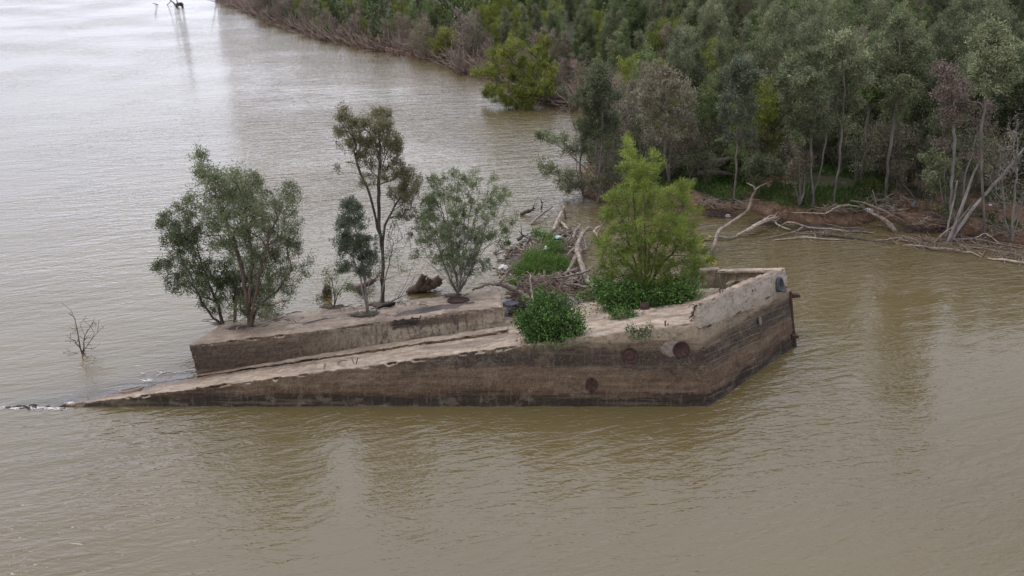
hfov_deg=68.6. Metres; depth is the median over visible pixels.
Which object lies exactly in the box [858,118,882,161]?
thin stem shrub
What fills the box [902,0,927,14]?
thicket tree
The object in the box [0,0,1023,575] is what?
water
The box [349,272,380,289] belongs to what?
sunken log
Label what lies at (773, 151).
shore shrub
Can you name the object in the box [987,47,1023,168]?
thicket tree
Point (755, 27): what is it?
thicket tree
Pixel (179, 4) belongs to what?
floating snag
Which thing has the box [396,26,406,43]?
shore shrub
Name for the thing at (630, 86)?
thicket tree
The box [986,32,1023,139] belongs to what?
thicket tree
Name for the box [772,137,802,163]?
shore shrub
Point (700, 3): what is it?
thicket tree
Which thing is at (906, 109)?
thicket tree
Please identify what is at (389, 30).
shore shrub
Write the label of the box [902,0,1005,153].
thicket tree
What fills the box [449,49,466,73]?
dead shrub
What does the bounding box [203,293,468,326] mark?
leaf litter
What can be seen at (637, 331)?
trailing weed
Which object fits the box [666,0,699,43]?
thicket tree
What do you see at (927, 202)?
thin stem shrub
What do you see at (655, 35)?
thicket tree
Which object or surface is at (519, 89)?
willow
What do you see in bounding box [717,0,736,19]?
thicket tree
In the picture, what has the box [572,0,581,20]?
thicket tree
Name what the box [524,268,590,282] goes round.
driftwood branch
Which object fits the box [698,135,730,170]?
shore shrub
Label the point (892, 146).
thin stem shrub
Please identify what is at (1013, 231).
tree
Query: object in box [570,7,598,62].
thicket tree
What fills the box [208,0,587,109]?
shore brush
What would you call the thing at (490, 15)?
thicket tree
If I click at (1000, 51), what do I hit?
tree
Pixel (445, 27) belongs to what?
shore shrub
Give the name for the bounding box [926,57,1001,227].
tree
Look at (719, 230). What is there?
crooked snag
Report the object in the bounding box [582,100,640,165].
thin stem shrub
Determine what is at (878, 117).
thin stem shrub
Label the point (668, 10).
thicket tree
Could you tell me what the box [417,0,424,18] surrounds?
thicket tree
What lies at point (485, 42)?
shore shrub
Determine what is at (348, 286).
sapling
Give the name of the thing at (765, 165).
shrub
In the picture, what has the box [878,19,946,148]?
thicket tree
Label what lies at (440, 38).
shrub
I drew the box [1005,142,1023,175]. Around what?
shore shrub
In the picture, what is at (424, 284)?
cut log
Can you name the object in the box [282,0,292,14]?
shore shrub
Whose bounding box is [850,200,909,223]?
driftwood branch
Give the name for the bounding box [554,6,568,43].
thicket tree
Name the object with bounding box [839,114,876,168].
thin stem shrub
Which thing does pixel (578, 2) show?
thicket tree
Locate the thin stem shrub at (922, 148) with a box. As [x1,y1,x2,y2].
[902,132,940,194]
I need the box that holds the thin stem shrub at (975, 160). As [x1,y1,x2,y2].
[958,122,1023,197]
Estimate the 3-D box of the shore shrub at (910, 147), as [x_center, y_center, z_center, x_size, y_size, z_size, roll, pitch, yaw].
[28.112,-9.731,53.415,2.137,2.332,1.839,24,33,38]
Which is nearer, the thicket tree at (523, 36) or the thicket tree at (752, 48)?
the thicket tree at (752, 48)
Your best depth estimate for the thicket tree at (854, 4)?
89.94 m
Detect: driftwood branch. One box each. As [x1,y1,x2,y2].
[516,228,532,241]
[520,197,540,214]
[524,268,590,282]
[531,206,552,224]
[551,206,564,231]
[559,219,567,228]
[572,223,580,239]
[593,222,601,236]
[703,236,737,239]
[757,226,802,240]
[773,236,844,240]
[781,221,873,232]
[792,204,859,213]
[800,231,894,243]
[810,225,872,231]
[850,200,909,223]
[867,190,897,232]
[897,179,916,199]
[956,238,1023,248]
[959,245,1023,254]
[973,233,1011,245]
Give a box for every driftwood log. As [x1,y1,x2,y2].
[472,276,531,300]
[736,212,790,235]
[902,244,969,253]
[988,257,1023,263]
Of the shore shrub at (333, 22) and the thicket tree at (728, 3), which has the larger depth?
the shore shrub at (333, 22)
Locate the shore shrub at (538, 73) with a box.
[526,66,543,79]
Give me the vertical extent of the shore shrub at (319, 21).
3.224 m
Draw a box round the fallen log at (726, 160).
[688,152,768,180]
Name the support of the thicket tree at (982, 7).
on the ground at (761, 209)
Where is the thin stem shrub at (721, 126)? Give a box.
[709,110,735,141]
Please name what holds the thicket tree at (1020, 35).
on the ground at (761, 209)
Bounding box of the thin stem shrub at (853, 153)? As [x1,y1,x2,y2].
[842,137,869,169]
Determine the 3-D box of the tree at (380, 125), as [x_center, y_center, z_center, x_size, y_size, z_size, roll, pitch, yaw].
[-5.502,-3.364,31.575,3.753,9.120,2.838,-6,26,-13]
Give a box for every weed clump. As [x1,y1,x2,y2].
[257,309,284,317]
[527,227,548,242]
[603,301,643,319]
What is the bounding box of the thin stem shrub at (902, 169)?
[885,153,916,196]
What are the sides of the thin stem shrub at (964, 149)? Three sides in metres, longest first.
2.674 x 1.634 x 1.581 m
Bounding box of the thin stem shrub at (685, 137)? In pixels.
[672,104,702,154]
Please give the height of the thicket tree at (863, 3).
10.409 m
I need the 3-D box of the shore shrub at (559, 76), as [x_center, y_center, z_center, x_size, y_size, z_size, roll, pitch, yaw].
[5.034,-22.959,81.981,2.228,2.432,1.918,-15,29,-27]
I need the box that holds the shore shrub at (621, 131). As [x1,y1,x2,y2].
[593,100,633,173]
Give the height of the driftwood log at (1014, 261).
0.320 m
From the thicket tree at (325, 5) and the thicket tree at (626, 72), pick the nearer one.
the thicket tree at (626, 72)
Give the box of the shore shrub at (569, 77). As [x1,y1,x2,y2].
[550,66,572,82]
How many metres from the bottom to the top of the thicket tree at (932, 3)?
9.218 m
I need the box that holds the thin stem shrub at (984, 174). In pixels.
[969,127,1009,184]
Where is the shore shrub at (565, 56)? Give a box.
[560,53,573,71]
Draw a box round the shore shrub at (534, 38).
[525,25,549,66]
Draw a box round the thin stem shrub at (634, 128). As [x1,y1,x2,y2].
[615,93,651,159]
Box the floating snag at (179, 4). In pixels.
[153,0,183,5]
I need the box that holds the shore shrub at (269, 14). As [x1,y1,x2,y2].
[266,4,274,19]
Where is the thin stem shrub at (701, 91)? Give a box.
[695,73,709,117]
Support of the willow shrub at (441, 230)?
on the concrete barge
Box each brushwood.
[503,269,574,308]
[692,193,1019,240]
[757,224,1023,264]
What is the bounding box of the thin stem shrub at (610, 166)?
[566,116,626,195]
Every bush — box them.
[62,303,103,352]
[510,281,591,352]
[569,267,714,312]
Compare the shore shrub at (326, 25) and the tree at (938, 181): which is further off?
the shore shrub at (326, 25)
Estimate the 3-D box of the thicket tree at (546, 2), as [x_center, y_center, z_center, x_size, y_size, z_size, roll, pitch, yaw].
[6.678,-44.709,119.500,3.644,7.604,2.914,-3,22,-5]
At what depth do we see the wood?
112.30 m
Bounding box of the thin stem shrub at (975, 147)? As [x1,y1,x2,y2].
[950,115,1023,189]
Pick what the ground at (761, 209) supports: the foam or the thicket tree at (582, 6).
the thicket tree at (582, 6)
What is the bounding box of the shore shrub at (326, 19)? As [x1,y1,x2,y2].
[314,6,336,30]
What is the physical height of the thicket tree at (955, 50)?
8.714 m
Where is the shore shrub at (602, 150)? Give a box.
[587,137,615,163]
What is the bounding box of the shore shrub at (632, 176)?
[625,158,647,186]
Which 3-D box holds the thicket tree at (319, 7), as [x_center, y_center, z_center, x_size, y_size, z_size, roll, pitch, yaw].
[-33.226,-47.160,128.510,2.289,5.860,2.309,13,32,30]
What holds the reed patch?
on the drift mat at (569, 256)
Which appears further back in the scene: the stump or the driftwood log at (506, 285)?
the stump
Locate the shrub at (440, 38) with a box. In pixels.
[425,26,462,59]
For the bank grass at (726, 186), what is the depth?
48.52 m
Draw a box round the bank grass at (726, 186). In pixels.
[616,134,1021,227]
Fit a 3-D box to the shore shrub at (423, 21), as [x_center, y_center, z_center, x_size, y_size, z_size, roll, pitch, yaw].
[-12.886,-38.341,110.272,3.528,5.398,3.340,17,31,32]
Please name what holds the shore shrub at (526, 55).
on the ground at (761, 209)
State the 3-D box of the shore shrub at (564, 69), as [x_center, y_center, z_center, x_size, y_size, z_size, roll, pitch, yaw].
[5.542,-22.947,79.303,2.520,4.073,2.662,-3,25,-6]
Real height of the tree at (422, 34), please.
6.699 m
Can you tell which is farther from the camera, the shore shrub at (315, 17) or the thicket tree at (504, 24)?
the shore shrub at (315, 17)
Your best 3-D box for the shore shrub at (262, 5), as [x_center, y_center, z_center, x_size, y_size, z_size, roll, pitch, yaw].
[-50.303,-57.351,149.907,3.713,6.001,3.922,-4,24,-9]
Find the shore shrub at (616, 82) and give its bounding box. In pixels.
[598,77,624,120]
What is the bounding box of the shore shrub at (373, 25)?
[365,20,376,40]
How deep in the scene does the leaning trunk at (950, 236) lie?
42.12 m
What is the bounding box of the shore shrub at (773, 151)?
[757,143,784,164]
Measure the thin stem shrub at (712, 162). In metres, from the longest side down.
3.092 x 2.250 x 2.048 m
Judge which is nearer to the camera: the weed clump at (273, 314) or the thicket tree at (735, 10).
the weed clump at (273, 314)
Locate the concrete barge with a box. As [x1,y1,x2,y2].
[36,267,800,406]
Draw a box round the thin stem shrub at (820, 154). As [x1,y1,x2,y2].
[801,116,858,167]
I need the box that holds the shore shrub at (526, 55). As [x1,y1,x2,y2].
[516,46,534,68]
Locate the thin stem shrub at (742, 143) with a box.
[732,114,781,165]
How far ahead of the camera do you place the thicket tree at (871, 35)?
59.98 m
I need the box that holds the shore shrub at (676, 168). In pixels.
[650,149,694,178]
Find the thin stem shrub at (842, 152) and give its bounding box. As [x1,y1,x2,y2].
[812,115,859,174]
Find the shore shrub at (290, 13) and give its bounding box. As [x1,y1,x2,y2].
[284,8,298,23]
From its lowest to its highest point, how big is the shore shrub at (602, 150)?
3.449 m
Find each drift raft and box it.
[492,226,586,291]
[493,238,533,276]
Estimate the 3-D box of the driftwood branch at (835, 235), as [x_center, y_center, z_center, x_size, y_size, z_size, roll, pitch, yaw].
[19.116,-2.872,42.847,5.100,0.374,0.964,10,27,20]
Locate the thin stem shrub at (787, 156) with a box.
[774,133,803,179]
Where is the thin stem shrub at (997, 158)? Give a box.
[971,130,1023,208]
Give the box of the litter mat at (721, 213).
[700,209,999,242]
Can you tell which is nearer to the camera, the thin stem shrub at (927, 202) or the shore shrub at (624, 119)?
the thin stem shrub at (927, 202)
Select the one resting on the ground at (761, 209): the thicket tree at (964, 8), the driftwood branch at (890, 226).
the thicket tree at (964, 8)
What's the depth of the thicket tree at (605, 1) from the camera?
119.31 m
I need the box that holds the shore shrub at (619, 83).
[596,65,627,112]
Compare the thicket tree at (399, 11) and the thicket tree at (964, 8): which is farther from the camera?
the thicket tree at (399, 11)
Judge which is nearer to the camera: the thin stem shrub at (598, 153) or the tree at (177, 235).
the tree at (177, 235)
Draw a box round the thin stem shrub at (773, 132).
[761,123,780,150]
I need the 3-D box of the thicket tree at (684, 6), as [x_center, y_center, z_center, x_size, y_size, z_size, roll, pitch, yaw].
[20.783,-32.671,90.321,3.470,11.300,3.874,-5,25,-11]
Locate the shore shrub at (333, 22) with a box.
[327,16,338,33]
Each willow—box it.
[468,36,559,109]
[587,130,717,294]
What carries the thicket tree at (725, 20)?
on the ground at (761, 209)
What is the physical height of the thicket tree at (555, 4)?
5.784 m
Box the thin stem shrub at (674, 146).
[659,130,694,179]
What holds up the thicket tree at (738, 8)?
on the ground at (761, 209)
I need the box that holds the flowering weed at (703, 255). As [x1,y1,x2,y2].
[687,235,716,270]
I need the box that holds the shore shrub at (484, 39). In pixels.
[464,21,497,62]
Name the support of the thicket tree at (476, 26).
on the ground at (761, 209)
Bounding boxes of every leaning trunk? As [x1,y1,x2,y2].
[932,201,973,243]
[945,180,957,238]
[946,160,979,242]
[950,147,1023,242]
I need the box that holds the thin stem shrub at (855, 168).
[840,110,893,185]
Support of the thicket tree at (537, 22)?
on the ground at (761, 209)
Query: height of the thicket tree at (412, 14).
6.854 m
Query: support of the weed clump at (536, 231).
on the drift raft at (567, 234)
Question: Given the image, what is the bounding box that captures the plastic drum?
[498,264,509,269]
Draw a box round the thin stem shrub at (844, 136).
[824,113,869,157]
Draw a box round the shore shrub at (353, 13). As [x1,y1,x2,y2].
[341,0,363,31]
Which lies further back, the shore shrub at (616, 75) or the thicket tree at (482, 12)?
the thicket tree at (482, 12)
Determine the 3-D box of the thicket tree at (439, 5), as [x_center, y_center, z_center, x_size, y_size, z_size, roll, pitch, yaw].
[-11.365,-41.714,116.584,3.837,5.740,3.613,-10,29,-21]
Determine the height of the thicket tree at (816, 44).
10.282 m
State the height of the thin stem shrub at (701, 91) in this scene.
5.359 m
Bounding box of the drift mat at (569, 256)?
[506,238,575,288]
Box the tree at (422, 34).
[404,9,434,58]
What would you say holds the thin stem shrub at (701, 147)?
on the ground at (761, 209)
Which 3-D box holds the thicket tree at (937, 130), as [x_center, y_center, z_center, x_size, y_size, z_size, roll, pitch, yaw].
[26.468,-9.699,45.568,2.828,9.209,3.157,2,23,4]
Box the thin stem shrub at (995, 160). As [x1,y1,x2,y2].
[975,131,1010,191]
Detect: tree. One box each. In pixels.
[149,207,235,324]
[167,139,317,326]
[293,0,305,18]
[299,0,310,21]
[312,0,325,22]
[318,1,328,18]
[321,0,336,11]
[328,192,397,314]
[329,0,340,29]
[330,100,425,302]
[340,1,348,27]
[343,0,356,32]
[361,0,379,19]
[363,191,415,313]
[368,8,379,36]
[377,0,389,19]
[390,0,410,25]
[390,3,407,31]
[396,0,407,24]
[404,9,434,58]
[407,0,422,39]
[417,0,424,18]
[422,0,434,38]
[427,3,443,39]
[433,2,446,27]
[440,0,449,24]
[443,10,454,45]
[447,6,456,33]
[452,0,467,29]
[464,0,472,15]
[467,15,482,54]
[468,7,483,38]
[471,0,485,16]
[473,3,489,36]
[481,0,500,22]
[481,2,503,40]
[487,15,500,53]
[489,0,510,25]
[497,6,511,59]
[500,0,516,21]
[504,31,516,62]
[510,0,520,28]
[510,4,527,34]
[514,22,530,53]
[516,22,532,42]
[517,4,530,35]
[525,0,542,24]
[526,0,539,21]
[527,3,544,48]
[530,126,606,196]
[532,31,553,68]
[539,10,548,33]
[540,0,548,18]
[541,0,564,41]
[543,11,559,57]
[544,0,563,20]
[544,0,566,22]
[547,28,570,68]
[552,68,603,197]
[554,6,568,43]
[554,20,573,72]
[562,0,575,20]
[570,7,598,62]
[571,9,581,39]
[571,26,582,66]
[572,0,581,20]
[574,0,592,32]
[574,42,592,86]
[575,0,591,39]
[576,57,624,201]
[587,0,599,32]
[588,0,601,21]
[590,9,605,45]
[592,53,602,88]
[595,19,604,54]
[596,0,628,57]
[597,0,604,14]
[599,0,609,18]
[599,9,630,65]
[604,29,624,72]
[608,18,634,74]
[609,1,631,45]
[612,50,641,111]
[614,42,629,90]
[619,77,656,151]
[624,0,650,59]
[628,44,660,98]
[630,57,702,183]
[631,30,652,79]
[635,60,657,121]
[639,88,691,161]
[640,15,679,62]
[644,0,663,39]
[644,0,667,23]
[644,20,660,65]
[650,57,672,88]
[655,0,670,7]
[655,21,684,64]
[656,2,673,51]
[661,26,699,150]
[664,41,704,130]
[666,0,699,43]
[666,24,697,71]
[673,0,697,26]
[673,0,707,51]
[687,71,721,158]
[690,45,709,100]
[693,0,717,36]
[694,0,726,77]
[699,36,737,90]
[703,17,753,135]
[708,16,731,74]
[715,50,766,198]
[717,0,732,25]
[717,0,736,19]
[717,0,745,39]
[717,5,741,55]
[722,75,784,156]
[733,0,756,43]
[738,0,764,50]
[740,0,763,54]
[740,31,763,78]
[741,56,775,124]
[746,0,782,55]
[748,31,787,152]
[750,0,780,37]
[751,4,809,104]
[755,1,785,58]
[762,0,800,74]
[764,8,802,125]
[767,43,860,204]
[773,44,830,156]
[779,21,812,85]
[782,0,804,25]
[787,0,831,35]
[793,0,860,153]
[798,0,824,20]
[800,10,842,89]
[802,0,835,67]
[816,25,878,204]
[817,88,870,165]
[828,0,852,25]
[834,0,873,92]
[845,24,895,79]
[847,0,864,29]
[848,0,878,28]
[849,13,865,46]
[852,46,891,182]
[855,27,894,144]
[858,0,901,21]
[859,0,900,49]
[863,54,933,158]
[864,29,877,47]
[868,7,936,200]
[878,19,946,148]
[884,0,914,36]
[886,0,905,23]
[900,58,932,131]
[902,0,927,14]
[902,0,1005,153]
[904,19,927,66]
[907,0,934,37]
[909,106,942,188]
[910,8,918,29]
[915,141,996,224]
[920,0,942,29]
[920,29,945,62]
[922,51,977,196]
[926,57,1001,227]
[928,0,947,22]
[929,21,970,105]
[934,10,971,55]
[943,0,978,14]
[947,0,968,32]
[949,0,978,57]
[956,0,1020,151]
[956,1,1011,170]
[963,13,1023,232]
[970,0,994,14]
[982,109,1023,241]
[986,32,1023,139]
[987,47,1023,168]
[990,56,1023,178]
[998,20,1023,133]
[1002,0,1023,34]
[1006,12,1018,31]
[1019,0,1023,28]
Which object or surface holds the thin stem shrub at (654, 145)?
on the ground at (761, 209)
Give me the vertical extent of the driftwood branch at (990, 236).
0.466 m
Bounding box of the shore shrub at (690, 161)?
[677,149,724,182]
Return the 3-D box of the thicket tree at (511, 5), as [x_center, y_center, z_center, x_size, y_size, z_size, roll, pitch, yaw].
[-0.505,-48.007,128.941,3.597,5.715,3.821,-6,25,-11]
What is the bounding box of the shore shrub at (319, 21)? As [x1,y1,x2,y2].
[314,17,323,32]
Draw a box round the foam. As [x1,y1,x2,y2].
[0,369,195,410]
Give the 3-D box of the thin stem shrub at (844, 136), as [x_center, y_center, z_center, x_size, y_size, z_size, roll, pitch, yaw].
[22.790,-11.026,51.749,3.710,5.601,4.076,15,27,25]
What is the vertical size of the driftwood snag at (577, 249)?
0.802 m
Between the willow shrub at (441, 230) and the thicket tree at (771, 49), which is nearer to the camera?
the willow shrub at (441, 230)
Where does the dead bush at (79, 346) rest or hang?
in the water
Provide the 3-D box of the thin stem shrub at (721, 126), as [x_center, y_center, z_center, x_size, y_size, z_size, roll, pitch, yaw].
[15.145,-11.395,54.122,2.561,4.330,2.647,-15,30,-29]
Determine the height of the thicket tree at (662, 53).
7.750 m
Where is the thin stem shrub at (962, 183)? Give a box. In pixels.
[947,167,977,206]
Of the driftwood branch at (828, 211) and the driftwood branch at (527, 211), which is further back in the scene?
the driftwood branch at (527, 211)
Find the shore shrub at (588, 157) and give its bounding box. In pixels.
[570,123,603,163]
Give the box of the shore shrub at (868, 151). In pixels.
[841,136,876,164]
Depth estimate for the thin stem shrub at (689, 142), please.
51.68 m
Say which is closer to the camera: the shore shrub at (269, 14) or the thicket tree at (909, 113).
the thicket tree at (909, 113)
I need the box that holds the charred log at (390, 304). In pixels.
[378,302,394,308]
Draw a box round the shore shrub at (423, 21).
[413,8,432,36]
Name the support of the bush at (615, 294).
on the concrete barge
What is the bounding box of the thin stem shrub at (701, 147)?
[682,121,715,168]
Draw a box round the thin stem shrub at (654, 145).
[644,137,663,159]
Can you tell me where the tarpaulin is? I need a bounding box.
[503,300,520,306]
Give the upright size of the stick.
0.088 m
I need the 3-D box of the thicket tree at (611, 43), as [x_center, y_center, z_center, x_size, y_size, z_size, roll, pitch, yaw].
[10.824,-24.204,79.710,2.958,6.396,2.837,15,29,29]
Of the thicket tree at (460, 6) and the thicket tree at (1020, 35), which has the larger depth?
the thicket tree at (460, 6)
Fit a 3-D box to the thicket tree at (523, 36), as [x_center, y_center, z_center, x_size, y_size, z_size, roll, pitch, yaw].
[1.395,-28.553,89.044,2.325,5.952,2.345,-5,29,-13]
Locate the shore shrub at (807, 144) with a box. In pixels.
[794,126,820,152]
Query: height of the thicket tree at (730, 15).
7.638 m
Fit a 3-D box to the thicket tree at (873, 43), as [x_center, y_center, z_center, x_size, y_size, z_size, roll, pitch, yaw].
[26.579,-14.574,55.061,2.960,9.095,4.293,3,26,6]
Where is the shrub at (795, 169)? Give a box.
[783,142,815,205]
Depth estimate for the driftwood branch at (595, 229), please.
43.60 m
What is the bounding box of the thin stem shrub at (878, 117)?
[864,106,911,139]
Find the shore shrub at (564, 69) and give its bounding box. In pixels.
[552,52,575,84]
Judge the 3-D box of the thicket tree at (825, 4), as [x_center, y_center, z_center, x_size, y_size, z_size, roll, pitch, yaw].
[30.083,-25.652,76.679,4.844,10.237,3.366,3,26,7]
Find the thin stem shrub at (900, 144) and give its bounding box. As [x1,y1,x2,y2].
[880,116,928,185]
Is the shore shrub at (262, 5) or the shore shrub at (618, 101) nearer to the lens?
the shore shrub at (618, 101)
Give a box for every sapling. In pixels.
[219,264,242,321]
[312,263,354,305]
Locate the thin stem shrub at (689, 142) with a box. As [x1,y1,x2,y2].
[682,135,702,162]
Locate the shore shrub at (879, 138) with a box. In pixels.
[857,108,913,177]
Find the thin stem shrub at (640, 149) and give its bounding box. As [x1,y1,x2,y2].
[614,115,662,184]
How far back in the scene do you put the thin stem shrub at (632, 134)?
53.86 m
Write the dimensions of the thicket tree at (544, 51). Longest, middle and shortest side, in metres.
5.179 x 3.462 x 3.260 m
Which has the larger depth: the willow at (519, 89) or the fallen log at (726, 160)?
the willow at (519, 89)
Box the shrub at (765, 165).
[739,151,787,193]
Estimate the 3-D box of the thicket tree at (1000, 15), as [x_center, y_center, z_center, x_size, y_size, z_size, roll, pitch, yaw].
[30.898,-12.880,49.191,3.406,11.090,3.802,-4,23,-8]
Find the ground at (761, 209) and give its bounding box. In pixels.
[226,0,1023,296]
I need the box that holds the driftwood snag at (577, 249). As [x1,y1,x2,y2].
[562,227,596,288]
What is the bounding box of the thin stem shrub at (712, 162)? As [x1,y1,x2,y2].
[699,146,733,183]
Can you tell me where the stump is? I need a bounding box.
[321,285,331,297]
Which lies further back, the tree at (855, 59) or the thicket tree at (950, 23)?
the thicket tree at (950, 23)
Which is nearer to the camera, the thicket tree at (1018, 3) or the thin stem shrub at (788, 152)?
the thin stem shrub at (788, 152)
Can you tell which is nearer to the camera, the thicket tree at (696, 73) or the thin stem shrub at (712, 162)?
the thin stem shrub at (712, 162)
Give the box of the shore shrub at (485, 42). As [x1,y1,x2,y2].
[476,37,494,65]
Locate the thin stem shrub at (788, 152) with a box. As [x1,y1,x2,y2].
[779,132,798,163]
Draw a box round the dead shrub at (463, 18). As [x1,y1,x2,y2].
[447,7,481,59]
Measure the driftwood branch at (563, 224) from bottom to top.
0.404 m
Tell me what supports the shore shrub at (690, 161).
on the ground at (761, 209)
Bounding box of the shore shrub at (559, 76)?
[554,69,568,85]
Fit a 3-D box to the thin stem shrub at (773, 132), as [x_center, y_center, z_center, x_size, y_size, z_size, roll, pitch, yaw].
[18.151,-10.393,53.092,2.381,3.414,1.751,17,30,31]
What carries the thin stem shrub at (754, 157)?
on the ground at (761, 209)
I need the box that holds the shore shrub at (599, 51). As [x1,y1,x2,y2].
[592,48,603,60]
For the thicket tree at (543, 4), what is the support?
on the ground at (761, 209)
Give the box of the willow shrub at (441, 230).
[404,166,521,293]
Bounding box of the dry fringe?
[694,189,1023,241]
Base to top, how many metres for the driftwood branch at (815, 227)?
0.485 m
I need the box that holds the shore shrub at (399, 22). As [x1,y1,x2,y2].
[390,11,409,37]
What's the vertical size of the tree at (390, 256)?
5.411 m
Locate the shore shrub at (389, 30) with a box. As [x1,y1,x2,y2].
[377,11,397,45]
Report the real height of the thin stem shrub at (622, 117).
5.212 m
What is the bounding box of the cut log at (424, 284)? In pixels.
[406,272,443,292]
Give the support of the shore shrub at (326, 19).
on the ground at (761, 209)
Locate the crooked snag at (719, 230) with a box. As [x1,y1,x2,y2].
[709,181,771,254]
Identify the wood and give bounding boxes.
[249,0,1023,40]
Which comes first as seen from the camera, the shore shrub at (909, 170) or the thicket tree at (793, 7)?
the shore shrub at (909, 170)
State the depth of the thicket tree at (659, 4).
105.35 m
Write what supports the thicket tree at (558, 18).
on the ground at (761, 209)
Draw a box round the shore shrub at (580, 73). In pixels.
[568,52,599,94]
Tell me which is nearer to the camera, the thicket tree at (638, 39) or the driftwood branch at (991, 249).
the driftwood branch at (991, 249)
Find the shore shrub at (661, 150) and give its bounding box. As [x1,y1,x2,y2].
[637,127,674,164]
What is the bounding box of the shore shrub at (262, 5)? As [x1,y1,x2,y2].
[252,0,269,11]
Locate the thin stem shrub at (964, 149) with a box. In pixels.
[957,140,970,165]
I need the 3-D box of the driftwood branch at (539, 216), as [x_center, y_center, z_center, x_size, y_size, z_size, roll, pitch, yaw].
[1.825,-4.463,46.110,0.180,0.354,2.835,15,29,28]
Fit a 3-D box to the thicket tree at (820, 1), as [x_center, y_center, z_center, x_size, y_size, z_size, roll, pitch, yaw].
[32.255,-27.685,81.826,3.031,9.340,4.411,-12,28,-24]
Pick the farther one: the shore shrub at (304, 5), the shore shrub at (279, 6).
the shore shrub at (279, 6)
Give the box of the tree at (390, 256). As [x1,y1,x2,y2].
[363,191,415,313]
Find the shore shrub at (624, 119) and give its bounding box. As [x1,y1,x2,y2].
[607,93,645,154]
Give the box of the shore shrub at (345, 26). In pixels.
[340,19,350,36]
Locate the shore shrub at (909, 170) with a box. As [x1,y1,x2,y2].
[882,146,914,178]
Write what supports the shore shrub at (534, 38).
on the ground at (761, 209)
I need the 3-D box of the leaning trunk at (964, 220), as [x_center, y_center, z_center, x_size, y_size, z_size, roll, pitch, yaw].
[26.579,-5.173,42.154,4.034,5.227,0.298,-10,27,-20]
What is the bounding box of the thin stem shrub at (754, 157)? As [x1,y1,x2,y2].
[740,144,783,187]
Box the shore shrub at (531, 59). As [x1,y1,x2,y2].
[514,48,535,86]
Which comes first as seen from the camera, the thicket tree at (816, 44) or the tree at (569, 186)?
the tree at (569, 186)
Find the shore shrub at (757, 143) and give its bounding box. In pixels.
[732,113,776,159]
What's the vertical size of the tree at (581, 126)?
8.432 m
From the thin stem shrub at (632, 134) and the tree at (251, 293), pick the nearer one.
the tree at (251, 293)
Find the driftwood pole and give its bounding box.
[529,275,532,298]
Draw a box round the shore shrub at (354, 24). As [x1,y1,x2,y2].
[346,10,361,39]
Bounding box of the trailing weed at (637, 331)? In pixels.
[624,320,660,344]
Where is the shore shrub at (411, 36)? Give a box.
[403,28,416,51]
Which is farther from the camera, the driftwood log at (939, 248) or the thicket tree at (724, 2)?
the thicket tree at (724, 2)
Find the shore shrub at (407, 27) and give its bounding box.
[395,11,415,42]
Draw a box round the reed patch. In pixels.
[504,222,576,287]
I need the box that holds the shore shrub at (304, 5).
[294,0,313,23]
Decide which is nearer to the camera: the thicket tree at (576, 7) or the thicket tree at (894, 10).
the thicket tree at (894, 10)
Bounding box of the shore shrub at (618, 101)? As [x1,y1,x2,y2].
[600,78,632,134]
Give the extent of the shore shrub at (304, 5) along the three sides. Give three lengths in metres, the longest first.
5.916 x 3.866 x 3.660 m
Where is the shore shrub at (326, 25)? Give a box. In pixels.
[322,22,335,34]
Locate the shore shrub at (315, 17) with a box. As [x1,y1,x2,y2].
[310,15,322,26]
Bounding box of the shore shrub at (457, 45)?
[451,37,466,56]
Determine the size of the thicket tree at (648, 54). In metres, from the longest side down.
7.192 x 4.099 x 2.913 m
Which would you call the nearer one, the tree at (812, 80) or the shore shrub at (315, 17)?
the tree at (812, 80)
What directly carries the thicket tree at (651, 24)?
on the ground at (761, 209)
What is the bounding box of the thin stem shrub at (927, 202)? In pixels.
[912,167,946,211]
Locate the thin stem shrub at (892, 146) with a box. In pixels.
[877,121,910,169]
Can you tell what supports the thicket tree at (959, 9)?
on the ground at (761, 209)
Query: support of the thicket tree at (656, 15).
on the ground at (761, 209)
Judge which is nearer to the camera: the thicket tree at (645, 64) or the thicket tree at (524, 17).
the thicket tree at (645, 64)
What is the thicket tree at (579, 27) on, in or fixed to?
on the ground at (761, 209)
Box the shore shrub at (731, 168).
[716,143,752,180]
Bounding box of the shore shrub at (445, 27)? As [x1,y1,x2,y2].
[432,20,453,54]
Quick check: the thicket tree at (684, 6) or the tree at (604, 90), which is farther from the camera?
the thicket tree at (684, 6)
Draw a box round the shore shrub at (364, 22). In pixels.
[357,15,367,33]
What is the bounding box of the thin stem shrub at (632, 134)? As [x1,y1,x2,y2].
[619,117,640,159]
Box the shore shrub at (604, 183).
[589,158,637,192]
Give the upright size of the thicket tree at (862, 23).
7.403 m
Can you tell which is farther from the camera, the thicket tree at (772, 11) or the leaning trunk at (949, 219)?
the thicket tree at (772, 11)
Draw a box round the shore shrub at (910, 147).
[902,141,919,154]
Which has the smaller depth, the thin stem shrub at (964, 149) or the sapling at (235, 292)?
the sapling at (235, 292)
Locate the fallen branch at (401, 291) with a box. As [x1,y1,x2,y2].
[371,259,422,309]
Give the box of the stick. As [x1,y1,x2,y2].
[303,316,332,324]
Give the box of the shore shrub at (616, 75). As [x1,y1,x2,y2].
[610,65,630,90]
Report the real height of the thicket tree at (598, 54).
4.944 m
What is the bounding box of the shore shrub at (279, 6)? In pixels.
[271,0,286,21]
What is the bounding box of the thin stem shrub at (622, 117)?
[606,99,634,148]
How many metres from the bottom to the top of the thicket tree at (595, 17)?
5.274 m
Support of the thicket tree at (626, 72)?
on the ground at (761, 209)
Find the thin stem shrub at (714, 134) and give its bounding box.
[701,123,725,151]

